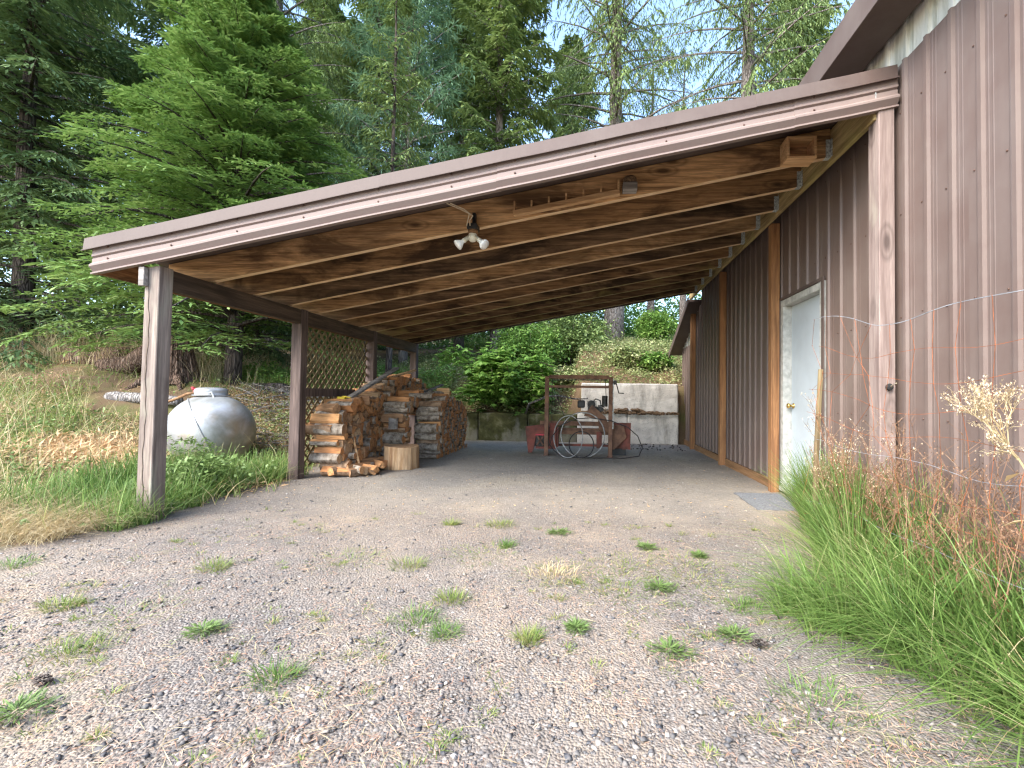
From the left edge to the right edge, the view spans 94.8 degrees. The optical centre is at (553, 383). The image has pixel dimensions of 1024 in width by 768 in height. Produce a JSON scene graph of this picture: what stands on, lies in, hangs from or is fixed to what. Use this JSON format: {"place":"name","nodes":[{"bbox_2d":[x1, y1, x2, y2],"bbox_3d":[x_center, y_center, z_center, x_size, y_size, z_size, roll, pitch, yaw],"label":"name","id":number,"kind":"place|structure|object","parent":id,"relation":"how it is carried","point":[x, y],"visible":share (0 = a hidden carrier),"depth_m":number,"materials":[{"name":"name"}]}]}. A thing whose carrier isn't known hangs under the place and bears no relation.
{"place":"outdoors","nodes":[
{"label":"outdoors","id":0,"kind":"place"},
{"bbox_2d":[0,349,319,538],"bbox_3d":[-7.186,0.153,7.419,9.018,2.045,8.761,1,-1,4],"label":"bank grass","id":1,"kind":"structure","parent":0,"point":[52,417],"depth_m":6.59,"materials":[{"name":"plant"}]},
{"bbox_2d":[0,322,322,382],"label":"tall dry grass","id":2,"kind":"structure","parent":0,"point":[43,350],"depth_m":9.70,"materials":[{"name":"plant"}]},
{"bbox_2d":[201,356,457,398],"bbox_3d":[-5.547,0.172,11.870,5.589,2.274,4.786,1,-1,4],"label":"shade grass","id":3,"kind":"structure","parent":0,"point":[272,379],"depth_m":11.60,"materials":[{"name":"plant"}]},
{"bbox_2d":[0,0,854,333],"label":"sky","id":4,"kind":"structure","parent":0,"point":[677,3],"materials":[{"name":"white"}]},
{"bbox_2d":[0,333,1023,767],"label":"ground","id":5,"kind":"structure","parent":0,"point":[618,481],"depth_m":2.26,"materials":[{"name":"gravel"}]},
{"bbox_2d":[0,683,80,725],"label":"grass tuft","id":6,"kind":"object","parent":5,"relation":"on","point":[21,700],"visible":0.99,"depth_m":1.57,"materials":[{"name":"green plant"}]},
{"bbox_2d":[28,589,93,613],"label":"grass tuft","id":7,"kind":"object","parent":5,"relation":"on","point":[66,601],"visible":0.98,"depth_m":2.31,"materials":[{"name":"plant"}]},
{"bbox_2d":[13,626,125,670],"bbox_3d":[-1.973,1.066,1.929,0.341,0.069,0.343,1,-1,4],"label":"grass tuft","id":8,"kind":"object","parent":5,"relation":"on","point":[67,650],"visible":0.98,"depth_m":1.93,"materials":[{"name":"plant"}]},
{"bbox_2d":[0,2,139,346],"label":"fir tree","id":9,"kind":"object","parent":5,"relation":"on","point":[2,281],"visible":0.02,"depth_m":15.41,"materials":[{"name":"green plant"}]},
{"bbox_2d":[0,419,171,478],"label":"dry flag leaves","id":10,"kind":"object","parent":5,"relation":"on","point":[77,445],"visible":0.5,"depth_m":5.58,"materials":[{"name":"plant"}]},
{"bbox_2d":[0,0,173,326],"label":"fir tree","id":11,"kind":"object","parent":5,"relation":"on","point":[115,27],"visible":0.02,"depth_m":22.01,"materials":[{"name":"green plant"}]},
{"bbox_2d":[0,477,181,548],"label":"flopped grass","id":12,"kind":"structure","parent":5,"relation":"on","point":[33,525],"depth_m":3.46,"materials":[{"name":"plant"}]},
{"bbox_2d":[60,343,133,363],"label":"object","id":13,"kind":"object","parent":5,"relation":"on","point":[74,358],"visible":0.26,"depth_m":9.43,"materials":[{"name":"brown wood"}]},
{"bbox_2d":[0,0,217,371],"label":"fir tree","id":14,"kind":"object","parent":5,"relation":"on","point":[40,65],"visible":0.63,"depth_m":10.34,"materials":[{"name":"green plant"}]},
{"bbox_2d":[95,345,142,373],"bbox_3d":[-8.147,-0.548,9.170,1.373,0.729,0.485,1,-1,4],"label":"stump root","id":15,"kind":"object","parent":5,"relation":"on","point":[128,360],"visible":0.59,"depth_m":8.97,"materials":[{"name":"brown wood"}]},
{"bbox_2d":[103,391,183,404],"bbox_3d":[-7.007,0.242,8.004,1.420,0.228,0.208,1,-1,10],"label":"driftwood log","id":16,"kind":"object","parent":5,"relation":"on","point":[125,396],"visible":0.51,"depth_m":7.98,"materials":[{"name":"grey wood"}]},
{"bbox_2d":[0,0,291,354],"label":"fir tree","id":17,"kind":"object","parent":5,"relation":"on","point":[149,6],"visible":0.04,"depth_m":12.94,"materials":[{"name":"green plant"}]},
{"bbox_2d":[0,356,310,541],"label":"dead leaves","id":18,"kind":"object","parent":5,"relation":"on","point":[91,435],"visible":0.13,"depth_m":6.67,"materials":[{"name":"plant"}]},
{"bbox_2d":[0,352,313,535],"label":"bank weeds","id":19,"kind":"object","parent":5,"relation":"on","point":[39,431],"visible":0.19,"depth_m":6.51,"materials":[{"name":"green plant"}]},
{"bbox_2d":[0,337,315,540],"bbox_3d":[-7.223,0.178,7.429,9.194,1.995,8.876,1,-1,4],"label":"grass","id":20,"kind":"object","parent":5,"relation":"on","point":[50,397],"visible":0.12,"depth_m":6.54,"materials":[{"name":"plant"}]},
{"bbox_2d":[0,441,316,531],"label":"horsetail patch","id":21,"kind":"object","parent":5,"relation":"on","point":[80,482],"visible":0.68,"depth_m":4.17,"materials":[{"name":"green plant"}]},
{"bbox_2d":[125,336,208,389],"bbox_3d":[-7.294,-0.437,9.141,1.357,1.184,1.406,1,-2,-25],"label":"tree stump","id":22,"kind":"object","parent":5,"relation":"on","point":[179,370],"visible":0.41,"depth_m":8.92,"materials":[{"name":"brown wood"}]},
{"bbox_2d":[0,0,381,385],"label":"fir tree","id":23,"kind":"object","parent":5,"relation":"on","point":[233,67],"visible":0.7,"depth_m":8.68,"materials":[{"name":"green plant"}]},
{"bbox_2d":[124,453,262,501],"bbox_3d":[-3.724,0.964,4.872,1.031,0.484,1.394,1,-1,-6],"label":"broad weed","id":24,"kind":"object","parent":5,"relation":"on","point":[192,460],"visible":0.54,"depth_m":4.82,"materials":[{"name":"green plant"}]},
{"bbox_2d":[166,434,244,466],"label":"willowy weed","id":25,"kind":"object","parent":5,"relation":"on","point":[195,448],"visible":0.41,"depth_m":5.66,"materials":[{"name":"green plant"}]},
{"bbox_2d":[181,618,233,641],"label":"grass tuft","id":26,"kind":"object","parent":5,"relation":"on","point":[210,624],"visible":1,"depth_m":2.10,"materials":[{"name":"green plant"}]},
{"bbox_2d":[167,387,255,462],"bbox_3d":[-5.173,0.661,6.950,1.810,1.234,1.064,0,-2,40],"label":"propane tank","id":27,"kind":"object","parent":5,"relation":"on","point":[219,417],"visible":0.84,"depth_m":6.39,"materials":[{"name":"metal"}]},
{"bbox_2d":[171,124,324,378],"bbox_3d":[-7.758,-4.018,12.246,4.035,8.567,3.943,2,-2,-39],"label":"fir tree","id":28,"kind":"object","parent":5,"relation":"on","point":[277,355],"visible":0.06,"depth_m":11.81,"materials":[{"name":"green plant"}]},
{"bbox_2d":[138,0,377,359],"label":"fir tree","id":29,"kind":"object","parent":5,"relation":"on","point":[306,44],"visible":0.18,"depth_m":15.52,"materials":[{"name":"green plant"}]},
{"bbox_2d":[231,387,317,454],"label":"mound litter","id":30,"kind":"object","parent":5,"relation":"on","point":[272,392],"visible":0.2,"depth_m":8.42,"materials":[{"name":"beige plant"}]},
{"bbox_2d":[237,651,314,692],"bbox_3d":[-1.045,1.068,1.751,0.271,0.074,0.260,1,-1,4],"label":"grass tuft","id":31,"kind":"object","parent":5,"relation":"on","point":[275,672],"visible":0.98,"depth_m":1.75,"materials":[{"name":"plant"}]},
{"bbox_2d":[228,381,333,452],"bbox_3d":[-4.469,0.632,8.499,3.178,1.339,3.408,1,-1,4],"label":"brush pile","id":32,"kind":"object","parent":5,"relation":"on","point":[277,400],"visible":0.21,"depth_m":8.25,"materials":[{"name":"plant"}]},
{"bbox_2d":[249,393,316,450],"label":"grey green weeds","id":33,"kind":"object","parent":5,"relation":"on","point":[280,416],"visible":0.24,"depth_m":7.81,"materials":[{"name":"green plant"}]},
{"bbox_2d":[293,0,357,347],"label":"fir tree","id":34,"kind":"object","parent":5,"relation":"on","point":[319,15],"visible":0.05,"depth_m":25.01,"materials":[{"name":"green plant"}]},
{"bbox_2d":[196,352,455,420],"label":"slope weeds","id":35,"kind":"object","parent":5,"relation":"on","point":[278,371],"visible":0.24,"depth_m":11.07,"materials":[{"name":"green plant"}]},
{"bbox_2d":[280,11,396,352],"bbox_3d":[-11.280,-10.319,25.079,8.602,18.692,8.804,1,-2,-18],"label":"fir tree","id":36,"kind":"object","parent":5,"relation":"on","point":[339,17],"visible":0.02,"depth_m":24.71,"materials":[{"name":"green plant"}]},
{"bbox_2d":[307,0,441,355],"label":"fir tree","id":37,"kind":"object","parent":5,"relation":"on","point":[360,8],"visible":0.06,"depth_m":19.01,"materials":[{"name":"green plant"}]},
{"bbox_2d":[62,290,701,352],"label":"forest undergrowth","id":38,"kind":"object","parent":5,"relation":"on","point":[472,339],"visible":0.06,"depth_m":28.08,"materials":[{"name":"green plant"}]},
{"bbox_2d":[343,0,438,374],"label":"fir tree","id":39,"kind":"object","parent":5,"relation":"on","point":[397,97],"visible":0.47,"depth_m":12.21,"materials":[{"name":"green plant"}]},
{"bbox_2d":[312,0,487,365],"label":"pine tree","id":40,"kind":"object","parent":5,"relation":"on","point":[424,18],"visible":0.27,"depth_m":15.74,"materials":[{"name":"plant"}]},
{"bbox_2d":[383,444,418,470],"bbox_3d":[-2.214,1.057,6.816,0.500,0.338,0.515,1,-1,4],"label":"chopping block","id":41,"kind":"object","parent":5,"relation":"on","point":[402,457],"depth_m":6.61,"materials":[{"name":"brown wood"}]},
{"bbox_2d":[380,599,446,632],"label":"grass tuft","id":42,"kind":"object","parent":5,"relation":"on","point":[418,617],"visible":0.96,"depth_m":2.23,"materials":[{"name":"plant"}]},
{"bbox_2d":[38,528,808,647],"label":"faded turf","id":43,"kind":"structure","parent":5,"relation":"on","point":[629,583],"depth_m":2.76,"materials":[{"name":"green plant"}]},
{"bbox_2d":[387,374,467,457],"bbox_3d":[-2.435,0.559,8.676,1.255,1.480,1.982,1,-1,4],"label":"firewood pile","id":44,"kind":"object","parent":5,"relation":"on","point":[454,424],"visible":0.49,"depth_m":8.49,"materials":[{"name":"brown wood"}]},
{"bbox_2d":[414,616,469,643],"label":"grass tuft","id":45,"kind":"object","parent":5,"relation":"on","point":[440,631],"visible":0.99,"depth_m":2.10,"materials":[{"name":"plant"}]},
{"bbox_2d":[430,584,477,606],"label":"grass tuft","id":46,"kind":"object","parent":5,"relation":"on","point":[452,597],"visible":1,"depth_m":2.47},
{"bbox_2d":[412,0,521,352],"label":"fir tree","id":47,"kind":"object","parent":5,"relation":"on","point":[472,38],"visible":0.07,"depth_m":23.21,"materials":[{"name":"green plant"}]},
{"bbox_2d":[466,412,480,439],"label":"concrete block","id":48,"kind":"structure","parent":5,"relation":"on","point":[472,428],"depth_m":11.12,"materials":[{"name":"concrete"}]},
{"bbox_2d":[81,64,899,521],"bbox_3d":[-0.450,-0.437,6.863,6.365,3.657,6.613,1,-1,4],"label":"carport","id":49,"kind":"object","parent":5,"relation":"on","point":[379,260],"visible":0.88,"depth_m":4.37,"materials":[{"name":"brown wood"}]},
{"bbox_2d":[446,203,488,249],"bbox_3d":[-0.810,-1.377,4.031,0.294,0.359,0.557,0,-2,30],"label":"floodlight","id":50,"kind":"object","parent":49,"relation":"attached to","point":[473,227],"visible":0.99,"depth_m":4.17,"materials":[{"name":"white plastic"}]},
{"bbox_2d":[513,179,619,217],"bbox_3d":[0.108,-1.652,4.184,0.953,0.304,0.060,1,-1,4],"label":"wooden rack","id":51,"kind":"object","parent":49,"relation":"attached to","point":[566,202],"visible":1,"depth_m":4.16,"materials":[{"name":"brown wood"}]},
{"bbox_2d":[622,175,637,193],"bbox_3d":[0.667,-1.763,4.121,0.144,0.138,0.137,1,-1,4],"label":"nest shelf","id":52,"kind":"object","parent":49,"relation":"attached to","point":[630,184],"visible":1,"depth_m":4.08,"materials":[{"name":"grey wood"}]},
{"bbox_2d":[780,135,816,166],"bbox_3d":[2.082,-1.982,4.004,0.240,0.190,0.158,1,-1,4],"label":"wooden box frame","id":53,"kind":"object","parent":49,"relation":"attached to","point":[798,151],"visible":1,"depth_m":3.99,"materials":[{"name":"brown wood"}]},
{"bbox_2d":[432,342,563,415],"bbox_3d":[-1.257,0.002,11.656,3.834,2.088,2.505,0,-1,13],"label":"broad leaved bush","id":54,"kind":"object","parent":5,"relation":"on","point":[517,382],"visible":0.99,"depth_m":11.29,"materials":[{"name":"green plant"}]},
{"bbox_2d":[426,0,571,352],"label":"fir tree","id":55,"kind":"object","parent":5,"relation":"on","point":[497,65],"visible":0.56,"depth_m":17.46,"materials":[{"name":"green plant"}]},
{"bbox_2d":[317,334,683,413],"bbox_3d":[0.569,-0.676,16.732,12.676,3.591,10.798,1,-1,4],"label":"hillside groundcover","id":56,"kind":"object","parent":5,"relation":"on","point":[652,345],"visible":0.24,"depth_m":13.31,"materials":[{"name":"green plant"}]},
{"bbox_2d":[0,506,1001,767],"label":"weeds","id":57,"kind":"object","parent":5,"relation":"on","point":[708,636],"visible":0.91,"depth_m":1.78,"materials":[{"name":"green plant"}]},
{"bbox_2d":[478,412,529,441],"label":"concrete block","id":58,"kind":"structure","parent":5,"relation":"on","point":[500,426],"depth_m":11.07,"materials":[{"name":"concrete"}]},
{"bbox_2d":[0,443,1023,767],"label":"gravel stones","id":59,"kind":"object","parent":5,"relation":"on","point":[184,739],"visible":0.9,"depth_m":1.64,"materials":[{"name":"gravel"}]},
{"bbox_2d":[0,474,1023,767],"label":"straw litter","id":60,"kind":"object","parent":5,"relation":"on","point":[404,684],"visible":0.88,"depth_m":1.66,"materials":[{"name":"plant"}]},
{"bbox_2d":[508,619,549,646],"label":"grass tuft","id":61,"kind":"object","parent":5,"relation":"on","point":[525,634],"visible":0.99,"depth_m":2.07,"materials":[{"name":"plant"}]},
{"bbox_2d":[488,321,574,369],"bbox_3d":[-0.728,-1.091,14.343,2.752,1.988,2.148,1,-1,4],"label":"shrub","id":62,"kind":"object","parent":5,"relation":"on","point":[527,342],"visible":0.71,"depth_m":14.04,"materials":[{"name":"green plant"}]},
{"bbox_2d":[528,413,576,441],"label":"concrete block","id":63,"kind":"structure","parent":5,"relation":"on","point":[535,418],"depth_m":10.98,"materials":[{"name":"concrete"}]},
{"bbox_2d":[521,310,626,369],"bbox_3d":[0.593,-1.501,15.176,3.523,2.510,2.564,1,-1,4],"label":"shrub","id":64,"kind":"object","parent":5,"relation":"on","point":[575,335],"visible":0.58,"depth_m":14.76,"materials":[{"name":"green plant"}]},
{"bbox_2d":[525,375,630,457],"bbox_3d":[0.441,0.579,8.699,1.940,1.464,0.661,1,-1,4],"label":"sawmill machine","id":65,"kind":"object","parent":5,"relation":"on","point":[542,433],"visible":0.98,"depth_m":8.55,"materials":[{"name":"brown metal"}]},
{"bbox_2d":[559,614,596,635],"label":"grass tuft","id":66,"kind":"object","parent":5,"relation":"on","point":[575,623],"visible":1,"depth_m":2.16,"materials":[{"name":"green plant"}]},
{"bbox_2d":[542,34,626,330],"bbox_3d":[1.027,-10.366,26.367,7.015,18.091,6.772,0,-2,34],"label":"fir tree","id":67,"kind":"object","parent":5,"relation":"on","point":[567,42],"visible":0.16,"depth_m":25.97,"materials":[{"name":"green plant"}]},
{"bbox_2d":[577,413,627,442],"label":"concrete block","id":68,"kind":"structure","parent":5,"relation":"on","point":[620,418],"depth_m":10.89,"materials":[{"name":"concrete"}]},
{"bbox_2d":[510,0,724,340],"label":"fir tree","id":69,"kind":"object","parent":5,"relation":"on","point":[615,37],"visible":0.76,"depth_m":20.11,"materials":[{"name":"green plant"}]},
{"bbox_2d":[603,343,653,367],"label":"shrub","id":70,"kind":"object","parent":5,"relation":"on","point":[627,354],"visible":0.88,"depth_m":12.31,"materials":[{"name":"green plant"}]},
{"bbox_2d":[627,414,678,444],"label":"concrete block","id":71,"kind":"structure","parent":5,"relation":"on","point":[653,429],"depth_m":10.79,"materials":[{"name":"concrete"}]},
{"bbox_2d":[581,383,677,413],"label":"concrete block","id":72,"kind":"structure","parent":71,"relation":"on","point":[655,397],"depth_m":10.84,"materials":[{"name":"concrete"}]},
{"bbox_2d":[581,408,678,415],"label":"moss","id":73,"kind":"object","parent":71,"relation":"on","point":[628,412],"visible":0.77,"depth_m":10.79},
{"bbox_2d":[630,350,676,372],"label":"shrub","id":74,"kind":"object","parent":5,"relation":"on","point":[650,360],"visible":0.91,"depth_m":12.11,"materials":[{"name":"green plant"}]},
{"bbox_2d":[629,307,678,342],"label":"shrub","id":75,"kind":"object","parent":5,"relation":"on","point":[653,325],"visible":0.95,"depth_m":18.03,"materials":[{"name":"green plant"}]},
{"bbox_2d":[629,19,680,312],"bbox_3d":[5.040,-10.305,24.011,3.553,16.872,3.019,2,-2,-26],"label":"fir tree","id":76,"kind":"object","parent":5,"relation":"on","point":[650,304],"visible":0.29,"depth_m":23.99,"materials":[{"name":"green plant"}]},
{"bbox_2d":[643,632,709,666],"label":"grass tuft","id":77,"kind":"object","parent":5,"relation":"on","point":[674,646],"visible":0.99,"depth_m":1.97,"materials":[{"name":"green plant"}]},
{"bbox_2d":[658,33,708,320],"bbox_3d":[6.038,-8.898,21.794,2.587,14.462,3.045,1,-1,10],"label":"fir tree","id":78,"kind":"object","parent":5,"relation":"on","point":[682,300],"visible":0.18,"depth_m":21.82,"materials":[{"name":"green plant"}]},
{"bbox_2d":[706,621,761,644],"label":"grass tuft","id":79,"kind":"object","parent":5,"relation":"on","point":[723,630],"visible":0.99,"depth_m":2.12,"materials":[{"name":"green plant"}]},
{"bbox_2d":[631,0,852,114],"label":"fir tree","id":80,"kind":"object","parent":5,"relation":"on","point":[752,62],"visible":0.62,"depth_m":15.34,"materials":[{"name":"green plant"}]},
{"bbox_2d":[717,589,770,617],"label":"grass tuft","id":81,"kind":"object","parent":5,"relation":"on","point":[741,608],"visible":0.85,"depth_m":2.41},
{"bbox_2d":[734,492,795,510],"bbox_3d":[2.248,1.219,4.890,0.510,0.016,0.760,1,-1,4],"label":"doormat","id":82,"kind":"object","parent":5,"relation":"on","point":[760,501],"visible":0.78,"depth_m":4.85,"materials":[{"name":"concrete"}]},
{"bbox_2d":[756,0,842,91],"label":"fir tree","id":83,"kind":"object","parent":5,"relation":"on","point":[822,36],"visible":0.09,"depth_m":20.95,"materials":[{"name":"green plant"}]},
{"bbox_2d":[759,660,883,735],"bbox_3d":[0.922,1.098,1.658,0.432,0.073,0.395,1,-1,4],"label":"grass tuft","id":84,"kind":"object","parent":5,"relation":"on","point":[819,698],"visible":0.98,"depth_m":1.68,"materials":[{"name":"plant"}]},
{"bbox_2d":[805,396,913,546],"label":"pale weeds","id":85,"kind":"object","parent":5,"relation":"on","point":[826,468],"visible":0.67,"depth_m":3.08,"materials":[{"name":"plant"}]},
{"bbox_2d":[802,393,922,512],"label":"pale weeds seed heads","id":86,"kind":"object","parent":85,"relation":"attached to","point":[851,457],"visible":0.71,"depth_m":3.07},
{"bbox_2d":[738,500,1023,760],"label":"dry grass","id":87,"kind":"structure","parent":5,"relation":"on","point":[944,643],"depth_m":1.74,"materials":[{"name":"plant"}]},
{"bbox_2d":[793,290,1023,631],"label":"wire fence","id":88,"kind":"object","parent":5,"relation":"on","point":[818,406],"visible":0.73,"depth_m":2.56,"materials":[{"name":"grey metal"}]},
{"bbox_2d":[801,450,1023,654],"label":"brown weeds","id":89,"kind":"object","parent":5,"relation":"on","point":[950,510],"visible":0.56,"depth_m":2.25,"materials":[{"name":"plant"}]},
{"bbox_2d":[801,453,1023,600],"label":"brown weeds seed heads","id":90,"kind":"object","parent":89,"relation":"attached to","point":[895,468],"visible":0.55,"depth_m":2.32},
{"bbox_2d":[810,408,1023,618],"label":"red weeds","id":91,"kind":"object","parent":5,"relation":"on","point":[960,485],"visible":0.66,"depth_m":2.32,"materials":[{"name":"plant"}]},
{"bbox_2d":[811,408,1023,560],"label":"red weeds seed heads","id":92,"kind":"object","parent":91,"relation":"attached to","point":[1015,515],"visible":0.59,"depth_m":2.35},
{"bbox_2d":[940,374,1023,571],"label":"dry weed","id":93,"kind":"object","parent":5,"relation":"on","point":[989,407],"visible":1,"depth_m":1.86,"materials":[{"name":"plant"}]},
{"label":"firewood log","id":94,"kind":"object","parent":5,"relation":"on","visible":0},
{"bbox_2d":[319,460,350,469],"bbox_3d":[-2.834,1.055,6.085,0.379,0.129,0.112,1,-1,6],"label":"firewood log","id":95,"kind":"object","parent":94,"relation":"on","point":[343,464],"visible":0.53,"depth_m":6.04,"materials":[{"name":"brown wood"}]},
{"bbox_2d":[308,453,342,463],"bbox_3d":[-2.944,0.957,6.053,0.390,0.141,0.130,2,42,5],"label":"firewood log","id":96,"kind":"object","parent":95,"relation":"on","point":[329,458],"visible":1,"depth_m":6.00,"materials":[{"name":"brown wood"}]},
{"bbox_2d":[668,0,1023,596],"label":"metal building","id":97,"kind":"structure","parent":0,"point":[959,162],"depth_m":3.25,"materials":[{"name":"brown metal"}]},
{"bbox_2d":[786,294,819,484],"bbox_3d":[2.656,0.113,4.925,0.118,2.025,0.855,1,-1,4],"label":"door","id":98,"kind":"structure","parent":97,"relation":"in","point":[805,364],"depth_m":5.03,"materials":[{"name":"white metal"}]},
{"bbox_2d":[682,439,1023,767],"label":"tall grass","id":99,"kind":"structure","parent":0,"point":[814,598],"depth_m":2.05,"materials":[{"name":"plant"}]},
{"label":"firewood log","id":100,"kind":"object","parent":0,"visible":0},
{"bbox_2d":[348,452,356,458],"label":"firewood log","id":101,"kind":"object","parent":100,"relation":"on","point":[351,455],"visible":0.32,"depth_m":6.21,"materials":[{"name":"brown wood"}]},
{"bbox_2d":[344,443,352,456],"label":"firewood log","id":102,"kind":"object","parent":101,"relation":"on","point":[347,449],"visible":0.29,"depth_m":6.18,"materials":[{"name":"brown wood"}]},
{"bbox_2d":[317,440,347,448],"bbox_3d":[-2.921,0.774,6.184,0.380,0.137,0.127,1,-1,8],"label":"firewood log","id":103,"kind":"object","parent":102,"relation":"on","point":[342,443],"visible":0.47,"depth_m":6.11,"materials":[{"name":"brown wood"}]},
{"bbox_2d":[316,433,347,439],"bbox_3d":[-2.900,0.673,6.129,0.380,0.114,0.121,1,-1,2],"label":"firewood log","id":104,"kind":"object","parent":103,"relation":"on","point":[337,437],"visible":0.69,"depth_m":6.08,"materials":[{"name":"brown wood"}]},
{"bbox_2d":[305,422,331,434],"bbox_3d":[-3.027,0.571,6.115,0.378,0.153,0.178,-1,27,10],"label":"firewood log","id":105,"kind":"object","parent":104,"relation":"on","point":[309,427],"visible":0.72,"depth_m":6.04,"materials":[{"name":"brown wood"}]},
{"bbox_2d":[309,413,341,423],"bbox_3d":[-2.968,0.458,6.108,0.381,0.151,0.132,1,-1,-1],"label":"firewood log","id":106,"kind":"object","parent":105,"relation":"on","point":[324,418],"visible":0.94,"depth_m":6.07,"materials":[{"name":"orange wood"}]},
{"bbox_2d":[313,423,346,435],"bbox_3d":[-2.903,0.589,6.088,0.390,0.158,0.144,2,-1,4],"label":"firewood log","id":107,"kind":"object","parent":104,"relation":"on","point":[339,429],"visible":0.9,"depth_m":6.03,"materials":[{"name":"grey wood"}]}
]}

